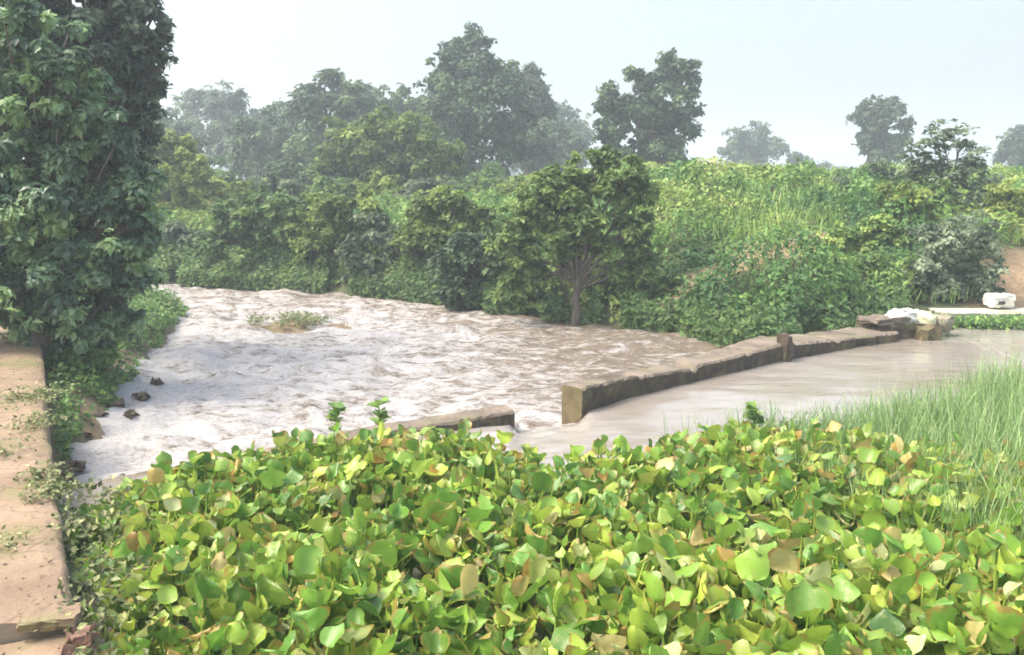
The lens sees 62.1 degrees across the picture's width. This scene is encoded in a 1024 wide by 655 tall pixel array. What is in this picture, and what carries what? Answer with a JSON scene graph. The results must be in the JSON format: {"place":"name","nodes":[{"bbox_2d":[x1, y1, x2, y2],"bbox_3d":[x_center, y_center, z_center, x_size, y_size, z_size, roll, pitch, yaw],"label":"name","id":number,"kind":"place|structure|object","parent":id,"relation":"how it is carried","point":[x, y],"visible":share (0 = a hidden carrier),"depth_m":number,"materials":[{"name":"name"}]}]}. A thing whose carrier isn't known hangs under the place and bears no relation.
{"place":"outdoors","nodes":[
{"label":"outdoors","id":0,"kind":"place"},
{"bbox_2d":[67,282,729,485],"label":"stream water","id":1,"kind":"structure","parent":0,"point":[224,372],"depth_m":15.02,"materials":[{"name":"brown liquid"}]},
{"bbox_2d":[123,409,139,419],"bbox_3d":[-5.419,1.239,12.095,0.213,0.192,0.212,9,13,41],"label":"boulder","id":2,"kind":"object","parent":1,"relation":"in","point":[130,413],"visible":0.99,"depth_m":12.06,"materials":[{"name":"stone"}]},
{"bbox_2d":[131,391,150,401],"bbox_3d":[-5.679,1.051,13.061,0.282,0.172,0.221,4,11,22],"label":"boulder","id":3,"kind":"object","parent":1,"relation":"in","point":[142,396],"visible":1,"depth_m":12.99,"materials":[{"name":"grey stone"}]},
{"bbox_2d":[150,377,164,385],"bbox_3d":[-5.799,0.898,13.920,0.259,0.193,0.196,7,12,34],"label":"boulder","id":4,"kind":"object","parent":1,"relation":"in","point":[155,382],"visible":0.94,"depth_m":13.88,"materials":[{"name":"grey stone"}]},
{"bbox_2d":[250,320,351,333],"bbox_3d":[-4.998,0.059,19.296,3.305,0.349,2.500,0,10,0],"label":"gravel bar","id":5,"kind":"object","parent":1,"relation":"in","point":[273,327],"visible":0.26,"depth_m":18.90,"materials":[{"name":"gravel"}]},
{"bbox_2d":[243,310,331,327],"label":"grass clump","id":6,"kind":"object","parent":5,"relation":"on","point":[297,317],"visible":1,"depth_m":19.07,"materials":[{"name":"green plant"}]},
{"bbox_2d":[0,177,1023,472],"bbox_3d":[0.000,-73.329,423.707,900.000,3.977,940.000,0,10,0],"label":"ground","id":7,"kind":"structure","parent":0,"point":[1014,263],"depth_m":19.26,"materials":[{"name":"soil"}]},
{"bbox_2d":[0,634,65,654],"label":"embankment wall","id":8,"kind":"structure","parent":7,"relation":"on","point":[48,645],"depth_m":4.77,"materials":[{"name":"stone"}]},
{"bbox_2d":[58,644,89,654],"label":"rock","id":9,"kind":"object","parent":8,"relation":"on","point":[66,649],"visible":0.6,"depth_m":4.66,"materials":[{"name":"stone"}]},
{"bbox_2d":[65,622,99,653],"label":"rock","id":10,"kind":"object","parent":8,"relation":"on","point":[86,636],"visible":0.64,"depth_m":4.80,"materials":[{"name":"stone"}]},
{"bbox_2d":[46,471,197,654],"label":"edge weeds","id":11,"kind":"object","parent":8,"relation":"on","point":[102,609],"visible":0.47,"depth_m":5.94,"materials":[{"name":"green plant"}]},
{"bbox_2d":[0,327,71,644],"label":"embankment wall","id":12,"kind":"structure","parent":7,"relation":"on","point":[16,567],"depth_m":6.39,"materials":[{"name":"stone"}]},
{"bbox_2d":[0,329,70,654],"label":"leaf litter","id":13,"kind":"object","parent":12,"relation":"on","point":[55,597],"visible":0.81,"depth_m":6.11,"materials":[{"name":"brown plant"}]},
{"bbox_2d":[0,332,81,550],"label":"wall top weeds","id":14,"kind":"object","parent":12,"relation":"on","point":[51,486],"depth_m":7.34,"materials":[{"name":"green plant"}]},
{"bbox_2d":[16,602,84,633],"bbox_3d":[-2.649,1.668,4.890,0.320,0.076,0.211,-2,10,-14],"label":"stone slab","id":15,"kind":"object","parent":12,"relation":"on","point":[43,618],"depth_m":4.83,"materials":[{"name":"beige stone"}]},
{"bbox_2d":[57,467,77,483],"bbox_3d":[-5.042,1.677,9.524,0.251,0.202,0.304,8,13,37],"label":"boulder","id":16,"kind":"object","parent":7,"relation":"on","point":[69,469],"visible":0.34,"depth_m":9.53,"materials":[{"name":"grey stone"}]},
{"bbox_2d":[67,459,86,472],"bbox_3d":[-5.066,1.619,9.903,0.242,0.177,0.235,0,10,0],"label":"boulder","id":17,"kind":"object","parent":7,"relation":"on","point":[77,465],"visible":0.91,"depth_m":9.86,"materials":[{"name":"grey stone"}]},
{"bbox_2d":[43,341,119,381],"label":"bush","id":18,"kind":"object","parent":7,"relation":"on","point":[92,359],"visible":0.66,"depth_m":12.75,"materials":[{"name":"green plant"}]},
{"bbox_2d":[0,0,174,367],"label":"tree","id":19,"kind":"object","parent":7,"relation":"on","point":[61,193],"visible":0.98,"depth_m":12.32,"materials":[{"name":"green plant"}]},
{"bbox_2d":[83,432,94,439],"bbox_3d":[-5.533,1.421,11.016,0.254,0.173,0.218,8,13,37],"label":"boulder","id":20,"kind":"object","parent":7,"relation":"on","point":[88,436],"visible":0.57,"depth_m":10.98,"materials":[{"name":"stone"}]},
{"bbox_2d":[0,0,178,191],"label":"tree","id":21,"kind":"object","parent":7,"relation":"on","point":[124,45],"visible":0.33,"depth_m":14.68,"materials":[{"name":"green plant"}]},
{"bbox_2d":[0,285,189,459],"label":"shore weeds","id":22,"kind":"object","parent":7,"relation":"on","point":[159,314],"visible":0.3,"depth_m":13.13,"materials":[{"name":"green plant"}]},
{"bbox_2d":[93,411,108,417],"bbox_3d":[-5.831,1.240,11.990,0.226,0.142,0.286,7,12,33],"label":"boulder","id":23,"kind":"object","parent":7,"relation":"on","point":[100,414],"visible":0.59,"depth_m":11.94,"materials":[{"name":"grey stone"}]},
{"bbox_2d":[106,397,124,407],"bbox_3d":[-5.846,1.150,12.524,0.227,0.218,0.322,7,12,36],"label":"boulder","id":24,"kind":"object","parent":7,"relation":"on","point":[120,403],"visible":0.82,"depth_m":12.48,"materials":[{"name":"stone"}]},
{"bbox_2d":[144,112,216,169],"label":"tree","id":25,"kind":"object","parent":7,"relation":"on","point":[181,128],"visible":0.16,"depth_m":62.56,"materials":[{"name":"green plant"}]},
{"bbox_2d":[152,128,213,221],"bbox_3d":[-12.852,-5.186,32.578,2.897,4.843,2.632,-3,10,-15],"label":"bush","id":26,"kind":"object","parent":7,"relation":"on","point":[194,177],"visible":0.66,"depth_m":32.08,"materials":[{"name":"green plant"}]},
{"bbox_2d":[158,219,212,277],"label":"bush","id":27,"kind":"object","parent":7,"relation":"on","point":[173,230],"visible":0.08,"depth_m":27.39,"materials":[{"name":"green plant"}]},
{"bbox_2d":[163,79,246,168],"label":"tree","id":28,"kind":"object","parent":7,"relation":"on","point":[193,112],"visible":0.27,"depth_m":84.92,"materials":[{"name":"green plant"}]},
{"bbox_2d":[185,155,255,183],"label":"tree","id":29,"kind":"object","parent":7,"relation":"on","point":[228,175],"visible":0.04,"depth_m":45.22,"materials":[{"name":"green plant"}]},
{"bbox_2d":[190,175,255,208],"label":"bush","id":30,"kind":"object","parent":7,"relation":"on","point":[221,189],"visible":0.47,"depth_m":34.06,"materials":[{"name":"green plant"}]},
{"bbox_2d":[190,88,277,179],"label":"tree","id":31,"kind":"object","parent":7,"relation":"on","point":[218,127],"visible":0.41,"depth_m":77.83,"materials":[{"name":"green plant"}]},
{"bbox_2d":[194,183,318,283],"bbox_3d":[-7.776,-2.590,26.290,4.064,3.688,2.588,0,10,0],"label":"bush","id":32,"kind":"object","parent":7,"relation":"on","point":[240,221],"visible":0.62,"depth_m":25.68,"materials":[{"name":"green plant"}]},
{"bbox_2d":[224,105,304,181],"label":"tree","id":33,"kind":"object","parent":7,"relation":"on","point":[246,143],"visible":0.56,"depth_m":58.23,"materials":[{"name":"green plant"}]},
{"bbox_2d":[242,171,305,204],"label":"bush","id":34,"kind":"object","parent":7,"relation":"on","point":[274,182],"visible":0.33,"depth_m":34.12,"materials":[{"name":"green plant"}]},
{"bbox_2d":[253,98,307,158],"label":"tree","id":35,"kind":"object","parent":7,"relation":"on","point":[280,105],"visible":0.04,"depth_m":71.09,"materials":[{"name":"green plant"}]},
{"bbox_2d":[60,404,514,491],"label":"dam wall","id":36,"kind":"structure","parent":7,"relation":"on","point":[499,415],"depth_m":10.26,"materials":[{"name":"concrete"}]},
{"bbox_2d":[264,158,314,186],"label":"tree","id":37,"kind":"object","parent":7,"relation":"on","point":[288,167],"visible":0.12,"depth_m":42.76,"materials":[{"name":"green plant"}]},
{"bbox_2d":[298,175,356,202],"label":"bush","id":38,"kind":"object","parent":7,"relation":"on","point":[323,185],"visible":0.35,"depth_m":34.26,"materials":[{"name":"green plant"}]},
{"bbox_2d":[278,67,386,177],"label":"tree","id":39,"kind":"object","parent":7,"relation":"on","point":[310,105],"visible":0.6,"depth_m":53.50,"materials":[{"name":"green plant"}]},
{"bbox_2d":[281,187,383,276],"bbox_3d":[-5.316,-2.457,25.478,3.150,3.548,2.237,0,10,0],"label":"bush","id":40,"kind":"object","parent":7,"relation":"on","point":[336,225],"visible":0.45,"depth_m":24.88,"materials":[{"name":"green plant"}]},
{"bbox_2d":[334,211,401,295],"bbox_3d":[-3.818,-2.001,24.614,2.437,2.704,2.008,0,10,0],"label":"bush","id":41,"kind":"object","parent":7,"relation":"on","point":[351,256],"visible":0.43,"depth_m":24.02,"materials":[{"name":"green plant"}]},
{"bbox_2d":[331,82,405,155],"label":"tree","id":42,"kind":"object","parent":7,"relation":"on","point":[370,90],"visible":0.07,"depth_m":69.49,"materials":[{"name":"green plant"}]},
{"bbox_2d":[344,171,405,206],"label":"bush","id":43,"kind":"object","parent":7,"relation":"on","point":[383,184],"visible":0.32,"depth_m":34.38,"materials":[{"name":"green plant"}]},
{"bbox_2d":[305,104,469,187],"bbox_3d":[-5.699,-7.691,39.316,7.691,5.193,3.724,0,10,0],"label":"tree","id":44,"kind":"object","parent":7,"relation":"on","point":[361,156],"visible":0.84,"depth_m":38.60,"materials":[{"name":"green plant"}]},
{"bbox_2d":[359,83,429,152],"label":"tree","id":45,"kind":"object","parent":7,"relation":"on","point":[400,93],"visible":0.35,"depth_m":63.66,"materials":[{"name":"green plant"}]},
{"bbox_2d":[383,108,452,176],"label":"tree","id":46,"kind":"object","parent":7,"relation":"on","point":[446,173],"visible":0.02,"depth_m":67.27,"materials":[{"name":"green plant"}]},
{"bbox_2d":[393,177,456,199],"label":"bush","id":47,"kind":"object","parent":7,"relation":"on","point":[424,185],"visible":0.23,"depth_m":34.06,"materials":[{"name":"green plant"}]},
{"bbox_2d":[389,184,497,298],"bbox_3d":[-1.856,-2.104,23.296,2.970,3.672,1.948,0,10,0],"label":"bush","id":48,"kind":"object","parent":7,"relation":"on","point":[425,230],"visible":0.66,"depth_m":22.82,"materials":[{"name":"green plant"}]},
{"bbox_2d":[423,226,511,310],"bbox_3d":[-1.039,-1.352,21.613,2.546,2.470,1.900,0,10,0],"label":"bush","id":49,"kind":"object","parent":7,"relation":"on","point":[455,259],"visible":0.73,"depth_m":21.20,"materials":[{"name":"green plant"}]},
{"bbox_2d":[413,21,539,178],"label":"tree","id":50,"kind":"object","parent":7,"relation":"on","point":[466,85],"visible":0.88,"depth_m":51.20,"materials":[{"name":"green plant"}]},
{"bbox_2d":[449,161,514,183],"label":"bush","id":51,"kind":"object","parent":7,"relation":"on","point":[490,170],"visible":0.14,"depth_m":41.08,"materials":[{"name":"green plant"}]},
{"bbox_2d":[453,175,511,192],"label":"bush","id":52,"kind":"object","parent":7,"relation":"on","point":[483,183],"visible":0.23,"depth_m":34.35,"materials":[{"name":"green plant"}]},
{"bbox_2d":[492,174,531,199],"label":"bush","id":53,"kind":"object","parent":7,"relation":"on","point":[508,188],"visible":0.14,"depth_m":31.56,"materials":[{"name":"green plant"}]},
{"bbox_2d":[492,280,553,315],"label":"bush","id":54,"kind":"object","parent":7,"relation":"on","point":[534,292],"visible":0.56,"depth_m":20.31,"materials":[{"name":"green plant"}]},
{"bbox_2d":[144,228,911,346],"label":"waterline plants","id":55,"kind":"object","parent":7,"relation":"on","point":[410,284],"visible":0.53,"depth_m":19.49,"materials":[{"name":"green plant"}]},
{"bbox_2d":[495,61,562,174],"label":"tree","id":56,"kind":"object","parent":7,"relation":"on","point":[544,103],"visible":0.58,"depth_m":63.54,"materials":[{"name":"green plant"}]},
{"bbox_2d":[508,116,591,175],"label":"tree","id":57,"kind":"object","parent":7,"relation":"on","point":[563,135],"visible":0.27,"depth_m":72.77,"materials":[{"name":"green plant"}]},
{"bbox_2d":[102,156,1023,332],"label":"creeper cover","id":58,"kind":"object","parent":7,"relation":"on","point":[674,174],"visible":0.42,"depth_m":21.86,"materials":[{"name":"green plant"}]},
{"bbox_2d":[540,99,599,167],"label":"tree","id":59,"kind":"object","parent":7,"relation":"on","point":[577,124],"visible":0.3,"depth_m":94.76,"materials":[{"name":"green plant"}]},
{"bbox_2d":[480,144,662,325],"bbox_3d":[1.332,-1.961,19.274,4.131,4.318,1.950,0,10,0],"label":"tree","id":60,"kind":"object","parent":7,"relation":"on","point":[531,221],"visible":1,"depth_m":18.97,"materials":[{"name":"green plant"}]},
{"bbox_2d":[214,163,954,177],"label":"wood","id":61,"kind":"object","parent":7,"relation":"on","point":[512,173],"visible":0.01,"depth_m":243.60,"materials":[{"name":"green plant"}]},
{"bbox_2d":[591,47,706,166],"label":"tree","id":62,"kind":"object","parent":7,"relation":"on","point":[657,137],"visible":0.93,"depth_m":48.09,"materials":[{"name":"green plant"}]},
{"bbox_2d":[640,273,686,300],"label":"bush","id":63,"kind":"object","parent":7,"relation":"on","point":[662,288],"visible":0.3,"depth_m":19.27,"materials":[{"name":"green plant"}]},
{"bbox_2d":[561,327,898,423],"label":"dam wall","id":64,"kind":"structure","parent":7,"relation":"on","point":[581,398],"depth_m":12.81,"materials":[{"name":"concrete"}]},
{"bbox_2d":[440,165,1023,308],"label":"bank grass","id":65,"kind":"structure","parent":7,"relation":"on","point":[790,187],"depth_m":22.09,"materials":[{"name":"green plant"}]},
{"bbox_2d":[680,284,788,334],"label":"bush","id":66,"kind":"object","parent":7,"relation":"on","point":[743,296],"visible":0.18,"depth_m":17.39,"materials":[{"name":"green plant"}]},
{"bbox_2d":[716,120,790,168],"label":"tree","id":67,"kind":"object","parent":7,"relation":"on","point":[735,150],"visible":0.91,"depth_m":108.91,"materials":[{"name":"green plant"}]},
{"bbox_2d":[785,151,831,168],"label":"tree","id":68,"kind":"object","parent":7,"relation":"on","point":[792,156],"visible":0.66,"depth_m":115.19,"materials":[{"name":"green plant"}]},
{"bbox_2d":[793,291,858,327],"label":"bush","id":69,"kind":"object","parent":7,"relation":"on","point":[809,299],"visible":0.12,"depth_m":17.15,"materials":[{"name":"green plant"}]},
{"bbox_2d":[815,157,903,194],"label":"bush","id":70,"kind":"object","parent":7,"relation":"on","point":[875,168],"visible":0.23,"depth_m":27.18,"materials":[{"name":"green plant"}]},
{"bbox_2d":[812,212,912,257],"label":"bush","id":71,"kind":"object","parent":7,"relation":"on","point":[852,238],"visible":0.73,"depth_m":20.16,"materials":[{"name":"green plant"}]},
{"bbox_2d":[845,93,916,165],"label":"tree","id":72,"kind":"object","parent":7,"relation":"on","point":[874,137],"visible":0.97,"depth_m":69.62,"materials":[{"name":"green plant"}]},
{"bbox_2d":[834,245,930,302],"bbox_3d":[7.813,-0.884,18.807,2.431,1.846,1.462,0,10,0],"label":"bush","id":73,"kind":"object","parent":7,"relation":"on","point":[867,265],"visible":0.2,"depth_m":18.48,"materials":[{"name":"green plant"}]},
{"bbox_2d":[874,179,951,239],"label":"bush","id":74,"kind":"object","parent":7,"relation":"on","point":[905,189],"visible":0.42,"depth_m":21.12,"materials":[{"name":"green plant"}]},
{"bbox_2d":[893,118,1004,213],"bbox_3d":[12.162,-4.158,23.433,3.093,3.153,2.180,0,10,0],"label":"tree","id":75,"kind":"object","parent":7,"relation":"on","point":[917,167],"visible":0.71,"depth_m":23.45,"materials":[{"name":"dark green leaves"},{"name":"bark"}]},
{"bbox_2d":[901,208,1011,304],"bbox_3d":[9.676,-1.421,18.887,2.422,2.478,1.719,0,10,0],"label":"bush","id":76,"kind":"object","parent":7,"relation":"on","point":[975,239],"visible":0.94,"depth_m":18.47,"materials":[{"name":"green plant"}]},
{"bbox_2d":[929,308,1023,317],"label":"concrete ledge","id":77,"kind":"object","parent":7,"relation":"on","point":[976,312],"visible":0.3,"depth_m":17.80,"materials":[{"name":"grey concrete"}]},
{"bbox_2d":[982,292,1015,307],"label":"whitewashed block","id":78,"kind":"structure","parent":77,"relation":"on","point":[999,300],"depth_m":18.00,"materials":[{"name":"white paint"}]},
{"bbox_2d":[982,178,1023,230],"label":"bush","id":79,"kind":"object","parent":7,"relation":"on","point":[1006,197],"visible":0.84,"depth_m":22.55,"materials":[{"name":"green plant"}]},
{"bbox_2d":[991,124,1023,166],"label":"tree","id":80,"kind":"object","parent":7,"relation":"on","point":[1010,151],"visible":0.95,"depth_m":81.50,"materials":[{"name":"green plant"}]},
{"bbox_2d":[0,0,1023,169],"label":"sky","id":81,"kind":"structure","parent":0,"point":[800,67],"materials":[{"name":"white"}]},
{"bbox_2d":[57,324,1023,654],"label":"pool water","id":82,"kind":"structure","parent":0,"point":[795,386],"depth_m":11.93,"materials":[{"name":"beige liquid"}]},
{"bbox_2d":[325,401,345,433],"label":"hyacinth shoot","id":83,"kind":"object","parent":82,"relation":"on","point":[335,411],"visible":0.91,"depth_m":9.32,"materials":[{"name":"green plant"}]},
{"bbox_2d":[366,397,391,424],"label":"hyacinth shoot","id":84,"kind":"object","parent":82,"relation":"on","point":[381,414],"visible":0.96,"depth_m":9.43,"materials":[{"name":"green plant"}]},
{"bbox_2d":[63,417,1023,654],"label":"water hyacinth","id":85,"kind":"object","parent":82,"relation":"on","point":[772,557],"visible":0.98,"depth_m":5.96,"materials":[{"name":"green plant"}]},
{"bbox_2d":[743,401,765,423],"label":"hyacinth shoot","id":86,"kind":"object","parent":82,"relation":"on","point":[751,405],"visible":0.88,"depth_m":9.66,"materials":[{"name":"green plant"}]},
{"bbox_2d":[776,332,793,361],"bbox_3d":[4.476,0.536,14.011,0.213,0.903,0.288,-10,14,-43],"label":"dam post","id":87,"kind":"object","parent":82,"relation":"in","point":[785,341],"visible":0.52,"depth_m":13.92,"materials":[{"name":"concrete"}]},
{"bbox_2d":[855,321,937,339],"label":"masonry block","id":88,"kind":"structure","parent":82,"relation":"in","point":[906,331],"depth_m":15.87,"materials":[{"name":"stone"}]},
{"bbox_2d":[856,314,910,325],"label":"stone slab","id":89,"kind":"structure","parent":88,"relation":"on","point":[877,319],"depth_m":15.83,"materials":[{"name":"stone"}]},
{"bbox_2d":[885,308,919,323],"bbox_3d":[7.417,-0.213,16.116,0.570,0.338,0.496,-3,10,-14],"label":"sack","id":90,"kind":"object","parent":88,"relation":"on","point":[912,314],"visible":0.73,"depth_m":15.96,"materials":[{"name":"white fabric"}]},
{"bbox_2d":[912,310,936,325],"bbox_3d":[7.786,-0.128,16.178,0.520,0.378,0.562,2,10,13],"label":"sack","id":91,"kind":"object","parent":88,"relation":"on","point":[926,317],"visible":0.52,"depth_m":15.95,"materials":[{"name":"fabric"}]},
{"bbox_2d":[933,313,953,332],"bbox_3d":[8.165,-0.065,16.261,0.474,0.373,0.507,-7,12,-35],"label":"sack","id":92,"kind":"object","parent":88,"relation":"on","point":[946,322],"visible":0.57,"depth_m":16.06,"materials":[{"name":"brown fabric"}]},
{"bbox_2d":[914,324,941,340],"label":"masonry block","id":93,"kind":"structure","parent":82,"relation":"in","point":[927,332],"depth_m":15.76,"materials":[{"name":"stone"}]},
{"bbox_2d":[932,310,1023,329],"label":"waterside weeds","id":94,"kind":"object","parent":82,"relation":"on","point":[999,321],"visible":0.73,"depth_m":16.99,"materials":[{"name":"green plant"}]},
{"bbox_2d":[660,335,1023,576],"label":"reed grass","id":95,"kind":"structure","parent":0,"point":[1005,418],"depth_m":8.86,"materials":[{"name":"green plant"}]},
{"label":"mud spit","id":96,"kind":"structure","parent":0,"visible":0},
{"bbox_2d":[148,296,180,310],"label":"spit weeds","id":97,"kind":"object","parent":96,"relation":"on","point":[167,301],"visible":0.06,"depth_m":20.48,"materials":[{"name":"green plant"}]}
]}

